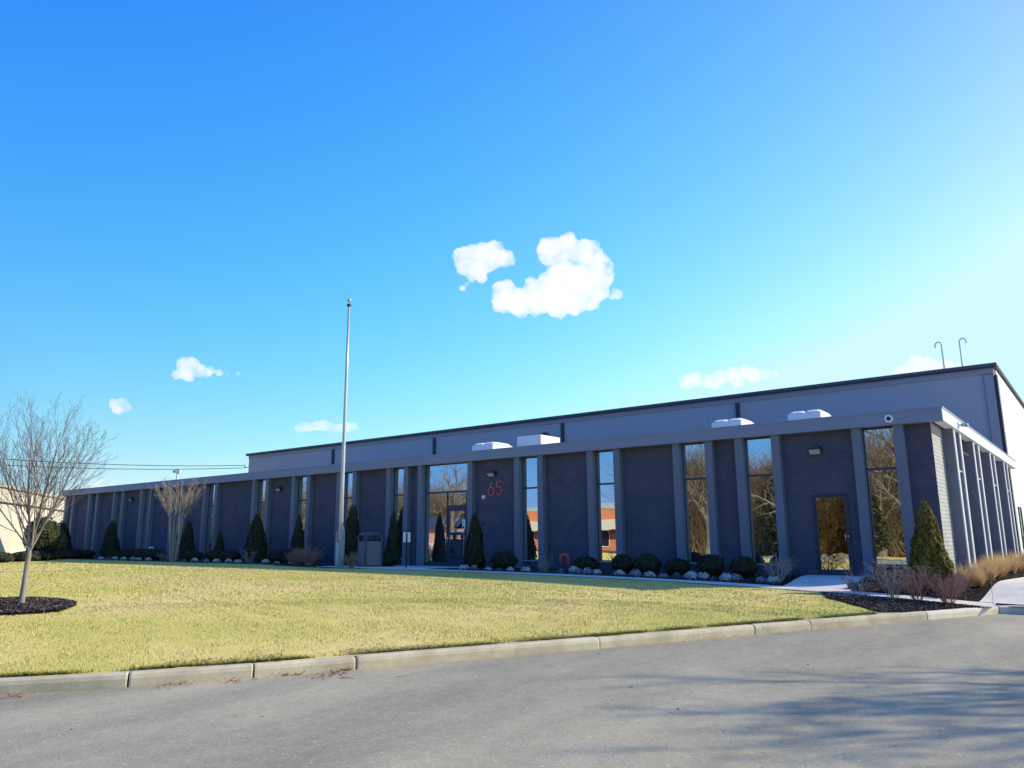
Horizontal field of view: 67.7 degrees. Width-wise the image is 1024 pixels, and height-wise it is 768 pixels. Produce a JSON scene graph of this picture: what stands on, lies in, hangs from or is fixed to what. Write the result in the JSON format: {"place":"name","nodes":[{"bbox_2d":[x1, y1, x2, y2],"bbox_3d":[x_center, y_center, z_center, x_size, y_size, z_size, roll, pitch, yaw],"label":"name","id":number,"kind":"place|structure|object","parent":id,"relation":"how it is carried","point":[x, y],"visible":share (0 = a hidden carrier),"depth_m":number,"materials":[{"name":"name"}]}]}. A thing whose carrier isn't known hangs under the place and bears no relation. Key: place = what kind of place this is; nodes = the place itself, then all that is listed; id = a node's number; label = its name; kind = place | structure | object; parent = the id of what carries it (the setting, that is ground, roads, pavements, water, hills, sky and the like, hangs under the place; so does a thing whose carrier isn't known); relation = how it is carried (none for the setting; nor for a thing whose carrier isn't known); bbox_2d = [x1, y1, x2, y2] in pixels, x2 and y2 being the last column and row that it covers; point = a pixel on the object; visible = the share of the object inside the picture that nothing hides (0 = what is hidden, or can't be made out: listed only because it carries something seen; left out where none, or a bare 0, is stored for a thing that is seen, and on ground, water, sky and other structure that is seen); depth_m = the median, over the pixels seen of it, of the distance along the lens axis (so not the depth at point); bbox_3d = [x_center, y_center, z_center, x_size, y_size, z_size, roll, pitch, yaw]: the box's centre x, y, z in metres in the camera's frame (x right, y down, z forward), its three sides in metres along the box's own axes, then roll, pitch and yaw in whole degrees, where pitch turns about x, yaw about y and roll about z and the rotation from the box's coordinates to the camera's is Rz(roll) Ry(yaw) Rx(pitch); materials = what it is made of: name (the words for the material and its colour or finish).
{"place":"outdoors","nodes":[
{"label":"outdoors","id":0,"kind":"place"},
{"bbox_2d":[0,559,985,677],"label":"lawn","id":1,"kind":"structure","parent":0,"point":[182,635],"depth_m":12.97,"materials":[{"name":"green plant"}]},
{"bbox_2d":[0,552,15,562],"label":"hedge shrub","id":2,"kind":"object","parent":1,"relation":"on","point":[5,557],"visible":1,"depth_m":35.93,"materials":[{"name":"green plant"}]},
{"bbox_2d":[12,551,41,561],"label":"hedge shrub","id":3,"kind":"object","parent":1,"relation":"on","point":[21,556],"visible":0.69,"depth_m":37.61,"materials":[{"name":"green plant"}]},
{"bbox_2d":[0,596,76,614],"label":"mulch bed","id":4,"kind":"object","parent":1,"relation":"on","point":[45,611],"visible":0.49,"depth_m":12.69,"materials":[{"name":"brown wood"}]},
{"bbox_2d":[0,389,117,602],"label":"bare tree","id":5,"kind":"object","parent":4,"relation":"on","point":[34,528],"visible":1,"depth_m":14.00,"materials":[{"name":"grey plant"}]},
{"bbox_2d":[22,516,61,559],"bbox_3d":[-24.866,8.158,40.381,1.787,2.368,1.794,6,-13,-27],"label":"evergreen tree","id":6,"kind":"object","parent":1,"relation":"on","point":[48,539],"visible":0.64,"depth_m":39.98,"materials":[{"name":"green plant"}]},
{"bbox_2d":[32,550,53,560],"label":"hedge shrub","id":7,"kind":"object","parent":1,"relation":"on","point":[46,555],"visible":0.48,"depth_m":39.24,"materials":[{"name":"green plant"}]},
{"bbox_2d":[55,528,66,550],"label":"olive shrub","id":8,"kind":"object","parent":1,"relation":"on","point":[63,543],"visible":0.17,"depth_m":43.29,"materials":[{"name":"green plant"}]},
{"bbox_2d":[165,652,283,664],"bbox_3d":[-3.409,3.288,9.105,1.362,0.059,0.299,5,-13,-24],"label":"dead thatch","id":9,"kind":"object","parent":1,"relation":"on","point":[275,655],"visible":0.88,"depth_m":9.11,"materials":[{"name":"brown plant"}]},
{"bbox_2d":[278,565,360,568],"bbox_3d":[-7.614,6.870,28.730,0.812,0.034,7.015,10,-15,-42],"label":"mulch bed","id":10,"kind":"object","parent":1,"relation":"on","point":[313,566],"visible":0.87,"depth_m":28.53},
{"bbox_2d":[291,545,324,565],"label":"bare shrub","id":11,"kind":"object","parent":10,"relation":"on","point":[306,557],"visible":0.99,"depth_m":29.30,"materials":[{"name":"brown plant"}]},
{"bbox_2d":[335,298,350,567],"bbox_3d":[-6.197,1.661,28.201,0.352,10.080,0.210,-9,-14,37],"label":"flagpole","id":12,"kind":"object","parent":10,"relation":"on","point":[340,545],"visible":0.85,"depth_m":27.81,"materials":[{"name":"metal"}]},
{"bbox_2d":[342,552,360,567],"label":"bare shrub","id":13,"kind":"object","parent":10,"relation":"on","point":[352,560],"visible":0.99,"depth_m":27.22,"materials":[{"name":"brown plant"}]},
{"bbox_2d":[821,591,981,612],"bbox_3d":[7.540,4.449,15.470,3.130,0.180,2.390,-9,-14,37],"label":"mulch bed","id":14,"kind":"object","parent":1,"relation":"on","point":[901,603],"visible":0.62,"depth_m":15.14,"materials":[{"name":"brown wood"}]},
{"bbox_2d":[840,566,875,592],"bbox_3d":[7.899,4.458,17.383,0.718,0.674,0.827,9,-15,-38],"label":"bare shrub","id":15,"kind":"object","parent":14,"relation":"on","point":[850,582],"visible":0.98,"depth_m":17.34,"materials":[{"name":"brown plant"}]},
{"bbox_2d":[862,553,916,599],"bbox_3d":[8.131,4.138,16.334,1.090,1.016,1.047,-9,-14,37],"label":"bare shrub","id":16,"kind":"object","parent":14,"relation":"on","point":[894,583],"visible":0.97,"depth_m":16.23,"materials":[{"name":"brown plant"}]},
{"bbox_2d":[897,562,936,600],"bbox_3d":[8.506,4.213,16.251,0.916,0.871,0.890,0,-11,0],"label":"bare shrub","id":17,"kind":"object","parent":14,"relation":"on","point":[910,589],"visible":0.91,"depth_m":16.08,"materials":[{"name":"brown plant"}]},
{"bbox_2d":[920,564,974,603],"bbox_3d":[9.067,4.162,15.861,1.082,0.878,0.899,-9,-14,37],"label":"bare shrub","id":18,"kind":"object","parent":14,"relation":"on","point":[943,590],"visible":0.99,"depth_m":15.77,"materials":[{"name":"brown plant"}]},
{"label":"utility pole","id":19,"kind":"object","parent":1,"relation":"on","visible":0},
{"bbox_2d":[10,465,233,469],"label":"overhead wire","id":20,"kind":"object","parent":19,"relation":"attached to","point":[141,469],"visible":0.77,"depth_m":66.87,"materials":[{"name":"grey metal"}]},
{"bbox_2d":[5,459,244,465],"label":"overhead wire","id":21,"kind":"object","parent":19,"relation":"attached to","point":[138,465],"visible":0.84,"depth_m":66.54,"materials":[{"name":"grey metal"}]},
{"bbox_2d":[0,614,1023,767],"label":"road","id":22,"kind":"structure","parent":0,"point":[944,693],"depth_m":7.10,"materials":[{"name":"grey asphalt"}]},
{"bbox_2d":[0,627,843,698],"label":"dry leaves","id":23,"kind":"object","parent":22,"relation":"on","point":[270,674],"visible":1,"depth_m":8.86,"materials":[{"name":"brown plant"}]},
{"bbox_2d":[0,0,1023,496],"label":"sky","id":24,"kind":"structure","parent":0,"point":[521,209],"materials":[{"name":"blue"}]},
{"bbox_2d":[77,559,1023,606],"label":"garden ground","id":25,"kind":"structure","parent":0,"point":[975,593],"depth_m":17.64,"materials":[{"name":"brown soil"}]},
{"bbox_2d":[55,520,72,549],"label":"arborvitae","id":26,"kind":"object","parent":25,"relation":"on","point":[62,525],"visible":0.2,"depth_m":46.69,"materials":[{"name":"green plant"}]},
{"bbox_2d":[55,550,73,558],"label":"hedge shrub","id":27,"kind":"object","parent":25,"relation":"on","point":[67,554],"visible":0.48,"depth_m":42.58,"materials":[{"name":"green plant"}]},
{"bbox_2d":[72,549,95,558],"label":"boxwood","id":28,"kind":"object","parent":25,"relation":"on","point":[85,553],"visible":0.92,"depth_m":43.82,"materials":[{"name":"green plant"}]},
{"bbox_2d":[99,520,119,558],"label":"arborvitae","id":29,"kind":"object","parent":25,"relation":"on","point":[110,547],"visible":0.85,"depth_m":42.70,"materials":[{"name":"green plant"}]},
{"bbox_2d":[114,548,134,559],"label":"boxwood","id":30,"kind":"object","parent":25,"relation":"on","point":[119,554],"visible":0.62,"depth_m":40.63,"materials":[{"name":"green plant"}]},
{"bbox_2d":[128,548,147,559],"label":"boxwood","id":31,"kind":"object","parent":25,"relation":"on","point":[137,552],"visible":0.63,"depth_m":39.80,"materials":[{"name":"green plant"}]},
{"bbox_2d":[140,549,167,559],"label":"boxwood","id":32,"kind":"object","parent":25,"relation":"on","point":[152,554],"visible":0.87,"depth_m":39.02,"materials":[{"name":"green plant"}]},
{"bbox_2d":[149,477,207,561],"bbox_3d":[-15.928,6.435,36.374,2.741,4.144,2.378,6,-13,-30],"label":"crape myrtle","id":33,"kind":"object","parent":25,"relation":"on","point":[173,553],"visible":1,"depth_m":36.36,"materials":[{"name":"brown plant"}]},
{"bbox_2d":[178,521,195,559],"bbox_3d":[-16.344,7.913,38.461,0.894,2.124,0.842,-2,-12,10],"label":"arborvitae","id":34,"kind":"object","parent":25,"relation":"on","point":[186,542],"visible":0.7,"depth_m":38.30,"materials":[{"name":"green plant"}]},
{"bbox_2d":[180,549,203,560],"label":"boxwood","id":35,"kind":"object","parent":25,"relation":"on","point":[189,555],"visible":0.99,"depth_m":36.90,"materials":[{"name":"green plant"}]},
{"bbox_2d":[66,558,356,565],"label":"mulch chips","id":36,"kind":"object","parent":25,"relation":"on","point":[321,564],"visible":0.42,"depth_m":33.63,"materials":[{"name":"black wood"}]},
{"bbox_2d":[203,550,221,561],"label":"boxwood","id":37,"kind":"object","parent":25,"relation":"on","point":[211,555],"visible":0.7,"depth_m":35.67,"materials":[{"name":"green plant"}]},
{"bbox_2d":[214,532,224,551],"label":"arborvitae","id":38,"kind":"object","parent":25,"relation":"on","point":[220,544],"visible":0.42,"depth_m":36.63,"materials":[{"name":"green plant"}]},
{"bbox_2d":[216,550,240,561],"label":"boxwood","id":39,"kind":"object","parent":25,"relation":"on","point":[232,555],"visible":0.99,"depth_m":35.00,"materials":[{"name":"green plant"}]},
{"bbox_2d":[242,513,267,562],"bbox_3d":[-11.580,6.975,34.479,1.112,2.341,1.180,1,-11,-6],"label":"arborvitae","id":40,"kind":"object","parent":25,"relation":"on","point":[256,541],"visible":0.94,"depth_m":34.23,"materials":[{"name":"green plant"}]},
{"bbox_2d":[265,549,284,562],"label":"boxwood","id":41,"kind":"object","parent":25,"relation":"on","point":[273,556],"visible":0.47,"depth_m":32.62,"materials":[{"name":"green plant"}]},
{"bbox_2d":[280,548,298,563],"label":"boxwood","id":42,"kind":"object","parent":25,"relation":"on","point":[283,557],"visible":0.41,"depth_m":32.10,"materials":[{"name":"green plant"}]},
{"bbox_2d":[289,514,304,550],"bbox_3d":[-9.214,6.689,32.837,0.751,2.217,0.708,4,-12,-21],"label":"arborvitae","id":43,"kind":"object","parent":25,"relation":"on","point":[297,539],"visible":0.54,"depth_m":32.72,"materials":[{"name":"green plant"}]},
{"bbox_2d":[285,548,309,564],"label":"bare shrub","id":44,"kind":"object","parent":25,"relation":"on","point":[290,558],"visible":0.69,"depth_m":30.30,"materials":[{"name":"brown plant"}]},
{"bbox_2d":[344,503,361,564],"bbox_3d":[-6.422,6.095,30.781,0.944,2.550,1.002,8,-14,-36],"label":"arborvitae","id":45,"kind":"object","parent":25,"relation":"on","point":[352,530],"visible":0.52,"depth_m":30.53,"materials":[{"name":"green plant"}]},
{"bbox_2d":[382,549,398,566],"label":"boxwood","id":46,"kind":"object","parent":25,"relation":"on","point":[390,558],"visible":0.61,"depth_m":28.76,"materials":[{"name":"green plant"}]},
{"bbox_2d":[385,511,399,565],"bbox_3d":[-4.576,5.970,29.454,0.607,2.233,0.644,-9,-14,37],"label":"arborvitae","id":47,"kind":"object","parent":25,"relation":"on","point":[392,544],"visible":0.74,"depth_m":29.34,"materials":[{"name":"green plant"}]},
{"bbox_2d":[354,565,458,568],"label":"entrance pavement","id":48,"kind":"structure","parent":25,"relation":"on","point":[415,567],"depth_m":28.05,"materials":[{"name":"concrete"}]},
{"bbox_2d":[357,532,382,566],"bbox_3d":[-5.294,6.157,28.492,0.730,1.280,0.730,7,-14,-33],"label":"litter bin","id":49,"kind":"object","parent":48,"relation":"on","point":[370,552],"visible":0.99,"depth_m":28.22,"materials":[{"name":"metal"}]},
{"bbox_2d":[403,532,409,567],"bbox_3d":[-3.728,5.924,26.958,0.250,1.340,0.052,0,-11,0],"label":"sign","id":50,"kind":"object","parent":48,"relation":"on","point":[406,537],"visible":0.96,"depth_m":27.05,"materials":[{"name":"white metal"}]},
{"bbox_2d":[463,512,485,567],"bbox_3d":[-1.277,5.485,26.691,0.798,2.041,0.823,-9,-14,37],"label":"arborvitae","id":51,"kind":"object","parent":25,"relation":"on","point":[474,550],"visible":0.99,"depth_m":26.45,"materials":[{"name":"green plant"}]},
{"bbox_2d":[489,551,517,569],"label":"boxwood","id":52,"kind":"object","parent":25,"relation":"on","point":[503,560],"visible":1,"depth_m":25.43,"materials":[{"name":"green plant"}]},
{"bbox_2d":[62,406,1018,577],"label":"office building","id":53,"kind":"structure","parent":25,"relation":"on","point":[756,492],"depth_m":24.85,"materials":[{"name":"paint"}]},
{"bbox_2d":[88,494,96,549],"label":"window","id":54,"kind":"structure","parent":53,"relation":"in","point":[94,499],"depth_m":47.67,"materials":[{"name":"glass"}]},
{"bbox_2d":[116,492,121,534],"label":"window","id":55,"kind":"structure","parent":53,"relation":"in","point":[120,493],"depth_m":45.82,"materials":[{"name":"glass"}]},
{"bbox_2d":[141,489,149,548],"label":"window","id":56,"kind":"structure","parent":53,"relation":"in","point":[147,490],"depth_m":43.76,"materials":[{"name":"glass"}]},
{"bbox_2d":[174,486,181,550],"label":"window","id":57,"kind":"structure","parent":53,"relation":"in","point":[180,490],"depth_m":41.72,"materials":[{"name":"glass"}]},
{"bbox_2d":[205,484,214,552],"bbox_3d":[-15.538,7.000,39.598,0.856,3.655,0.075,-9,-14,37],"label":"window","id":58,"kind":"structure","parent":53,"relation":"in","point":[212,486],"depth_m":39.72,"materials":[{"name":"glass"}]},
{"bbox_2d":[257,479,265,524],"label":"window","id":59,"kind":"structure","parent":53,"relation":"in","point":[262,483],"depth_m":37.24,"materials":[{"name":"glass"}]},
{"bbox_2d":[297,476,306,529],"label":"window","id":60,"kind":"structure","parent":53,"relation":"in","point":[301,505],"depth_m":35.33,"materials":[{"name":"glass"}]},
{"bbox_2d":[343,472,352,527],"bbox_3d":[-7.066,5.651,33.177,0.806,3.655,0.075,-9,-14,37],"label":"window","id":61,"kind":"structure","parent":53,"relation":"in","point":[348,475],"depth_m":33.40,"materials":[{"name":"glass"}]},
{"bbox_2d":[393,467,403,558],"bbox_3d":[-4.587,5.273,31.263,0.776,3.700,0.125,-9,-14,37],"label":"window","id":62,"kind":"structure","parent":53,"relation":"in","point":[398,472],"depth_m":31.45,"materials":[{"name":"glass"}]},
{"bbox_2d":[447,508,465,565],"bbox_3d":[-2.124,5.855,29.184,0.952,2.175,0.116,-9,-14,37],"label":"door","id":63,"kind":"structure","parent":53,"relation":"in","point":[456,536],"depth_m":29.23,"materials":[{"name":"glass"}]},
{"bbox_2d":[472,442,510,450],"bbox_3d":[-0.848,3.005,33.144,1.150,0.854,1.400,-9,-14,37],"label":"roof skylight","id":64,"kind":"object","parent":53,"relation":"on","point":[485,446],"visible":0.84,"depth_m":32.70,"materials":[{"name":"white plastic"}]},
{"bbox_2d":[522,456,537,560],"bbox_3d":[0.712,4.429,27.247,0.801,3.700,0.125,-9,-14,37],"label":"window","id":65,"kind":"structure","parent":53,"relation":"in","point":[529,464],"depth_m":27.30,"materials":[{"name":"glass"}]},
{"bbox_2d":[517,434,559,446],"bbox_3d":[1.109,2.664,31.664,1.204,0.913,1.404,-9,-14,37],"label":"ventilation unit","id":66,"kind":"object","parent":53,"relation":"on","point":[532,440],"visible":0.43,"depth_m":31.19,"materials":[{"name":"white metal"}]},
{"bbox_2d":[596,450,615,562],"bbox_3d":[3.173,4.038,25.381,0.796,3.700,0.125,-9,-14,37],"label":"window","id":67,"kind":"structure","parent":53,"relation":"in","point":[604,458],"depth_m":25.42,"materials":[{"name":"glass"}]},
{"bbox_2d":[682,442,709,563],"bbox_3d":[5.699,3.636,23.467,0.836,3.700,0.125,-9,-14,37],"label":"window","id":68,"kind":"structure","parent":53,"relation":"in","point":[693,454],"depth_m":23.51,"materials":[{"name":"glass"}]},
{"bbox_2d":[711,418,753,427],"bbox_3d":[7.751,1.665,26.621,1.060,0.794,1.400,-9,-14,37],"label":"roof skylight","id":69,"kind":"object","parent":53,"relation":"on","point":[729,422],"visible":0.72,"depth_m":26.16,"materials":[{"name":"white plastic"}]},
{"bbox_2d":[744,436,778,564],"bbox_3d":[7.308,3.380,22.247,0.846,3.700,0.125,-9,-14,37],"label":"window","id":70,"kind":"structure","parent":53,"relation":"in","point":[762,511],"depth_m":22.28,"materials":[{"name":"glass"}]},
{"bbox_2d":[787,409,830,419],"bbox_3d":[9.814,1.327,25.059,1.040,0.814,1.400,-9,-14,37],"label":"roof skylight","id":71,"kind":"object","parent":53,"relation":"on","point":[816,413],"visible":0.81,"depth_m":24.61,"materials":[{"name":"white plastic"}]},
{"bbox_2d":[813,495,852,575],"bbox_3d":[8.783,4.137,20.915,0.859,2.140,0.116,-9,-14,37],"label":"door","id":72,"kind":"structure","parent":53,"relation":"in","point":[834,555],"depth_m":20.94,"materials":[{"name":"glass"}]},
{"bbox_2d":[862,426,906,566],"bbox_3d":[9.901,2.967,20.282,0.796,3.700,0.125,-9,-14,37],"label":"window","id":73,"kind":"structure","parent":53,"relation":"in","point":[879,451],"depth_m":20.30,"materials":[{"name":"glass"}]},
{"bbox_2d":[559,553,569,568],"bbox_3d":[1.735,5.917,25.309,0.381,0.615,0.129,-2,-12,9],"label":"red pipe","id":74,"kind":"object","parent":25,"relation":"on","point":[566,555],"visible":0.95,"depth_m":25.29,"materials":[{"name":"metal"}]},
{"bbox_2d":[573,556,598,570],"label":"boxwood","id":75,"kind":"object","parent":25,"relation":"on","point":[583,562],"visible":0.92,"depth_m":23.50,"materials":[{"name":"green plant"}]},
{"bbox_2d":[427,567,798,584],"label":"mulch chips","id":76,"kind":"object","parent":25,"relation":"on","point":[608,572],"visible":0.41,"depth_m":21.94,"materials":[{"name":"brown wood"}]},
{"bbox_2d":[611,554,633,572],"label":"boxwood","id":77,"kind":"object","parent":25,"relation":"on","point":[623,562],"visible":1,"depth_m":22.77,"materials":[{"name":"green plant"}]},
{"bbox_2d":[244,362,1023,555],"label":"warehouse block","id":78,"kind":"structure","parent":25,"relation":"on","point":[985,401],"depth_m":42.29,"materials":[{"name":"paint"}]},
{"bbox_2d":[1018,507,1023,548],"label":"window","id":79,"kind":"structure","parent":78,"relation":"in","point":[1019,508],"depth_m":36.09,"materials":[{"name":"glass"}]},
{"bbox_2d":[633,553,662,574],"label":"boxwood","id":80,"kind":"object","parent":25,"relation":"on","point":[643,563],"visible":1,"depth_m":22.25,"materials":[{"name":"green plant"}]},
{"bbox_2d":[663,558,690,575],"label":"boxwood","id":81,"kind":"object","parent":25,"relation":"on","point":[671,566],"visible":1,"depth_m":21.68,"materials":[{"name":"green plant"}]},
{"bbox_2d":[682,571,698,579],"bbox_3d":[4.809,5.131,20.438,0.442,0.266,0.394,2,-12,-13],"label":"ornamental kale","id":82,"kind":"object","parent":25,"relation":"on","point":[689,575],"visible":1,"depth_m":20.35,"materials":[{"name":"beige plant"}]},
{"bbox_2d":[695,553,724,576],"bbox_3d":[5.534,5.052,21.321,0.813,0.632,0.789,-1,-11,1],"label":"boxwood","id":83,"kind":"object","parent":25,"relation":"on","point":[711,564],"visible":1,"depth_m":21.06,"materials":[{"name":"green plant"}]},
{"bbox_2d":[719,573,732,581],"bbox_3d":[5.583,5.041,19.880,0.433,0.249,0.382,-5,-12,20],"label":"ornamental kale","id":84,"kind":"object","parent":25,"relation":"on","point":[725,577],"visible":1,"depth_m":19.78,"materials":[{"name":"beige plant"}]},
{"bbox_2d":[728,555,758,577],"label":"boxwood","id":85,"kind":"object","parent":25,"relation":"on","point":[745,566],"visible":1,"depth_m":20.51,"materials":[{"name":"green plant"}]},
{"bbox_2d":[765,576,779,584],"bbox_3d":[6.606,4.951,19.270,0.386,0.207,0.375,8,-14,-35],"label":"ornamental kale","id":86,"kind":"object","parent":25,"relation":"on","point":[774,580],"visible":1,"depth_m":19.19,"materials":[{"name":"beige plant"}]},
{"bbox_2d":[761,551,797,582],"bbox_3d":[6.822,4.657,19.465,0.910,0.868,0.874,3,-12,-14],"label":"bare shrub","id":87,"kind":"object","parent":25,"relation":"on","point":[778,568],"visible":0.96,"depth_m":19.43,"materials":[{"name":"plant"}]},
{"bbox_2d":[784,575,865,590],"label":"entrance slab","id":88,"kind":"structure","parent":25,"relation":"on","point":[833,582],"depth_m":19.15,"materials":[{"name":"concrete"}]},
{"bbox_2d":[908,496,954,586],"bbox_3d":[9.744,3.670,17.812,0.966,2.097,0.993,-9,-14,37],"label":"arborvitae","id":89,"kind":"object","parent":25,"relation":"on","point":[927,544],"visible":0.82,"depth_m":17.59,"materials":[{"name":"green plant"}]},
{"bbox_2d":[851,568,1023,601],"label":"mulch chips","id":90,"kind":"object","parent":25,"relation":"on","point":[1015,574],"visible":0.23,"depth_m":18.05,"materials":[{"name":"brown wood"}]},
{"bbox_2d":[935,567,980,596],"bbox_3d":[9.864,4.391,16.931,0.830,0.680,0.759,0,-11,-2],"label":"bare shrub","id":91,"kind":"object","parent":25,"relation":"on","point":[965,582],"visible":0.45,"depth_m":16.79,"materials":[{"name":"plant"}]},
{"bbox_2d":[954,559,994,586],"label":"ornamental grass","id":92,"kind":"object","parent":25,"relation":"on","point":[979,576],"depth_m":17.38,"materials":[{"name":"beige plant"}]},
{"bbox_2d":[958,558,1012,580],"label":"ornamental grass","id":93,"kind":"object","parent":25,"relation":"on","point":[993,569],"depth_m":18.23,"materials":[{"name":"beige plant"}]},
{"bbox_2d":[968,550,1020,578],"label":"ornamental grass","id":94,"kind":"object","parent":25,"relation":"on","point":[1001,566],"depth_m":19.09,"materials":[{"name":"beige plant"}]},
{"bbox_2d":[984,549,1023,573],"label":"ornamental grass","id":95,"kind":"object","parent":25,"relation":"on","point":[1012,571],"depth_m":21.30,"materials":[{"name":"beige plant"}]},
{"bbox_2d":[317,566,995,606],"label":"footpath","id":96,"kind":"structure","parent":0,"point":[845,591],"depth_m":19.14,"materials":[{"name":"concrete"}]},
{"bbox_2d":[979,577,1023,604],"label":"walkway","id":97,"kind":"structure","parent":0,"point":[1009,591],"depth_m":16.67,"materials":[{"name":"concrete"}]},
{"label":"side lawn","id":98,"kind":"structure","parent":0,"visible":0},
{"bbox_2d":[0,484,64,553],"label":"beige building","id":99,"kind":"structure","parent":98,"relation":"on","point":[10,541],"depth_m":53.16,"materials":[{"name":"beige paint"}]},
{"bbox_3d":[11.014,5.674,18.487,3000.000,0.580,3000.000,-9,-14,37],"label":"ground","id":100,"kind":"structure","parent":0,"visible":0},
{"bbox_2d":[0,611,926,694],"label":"kerb","id":101,"kind":"structure","parent":100,"relation":"on","point":[61,682],"depth_m":9.77,"materials":[{"name":"grey concrete"}]},
{"bbox_2d":[924,605,1023,619],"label":"kerb","id":102,"kind":"structure","parent":100,"relation":"on","point":[964,612],"depth_m":15.28,"materials":[{"name":"concrete"}]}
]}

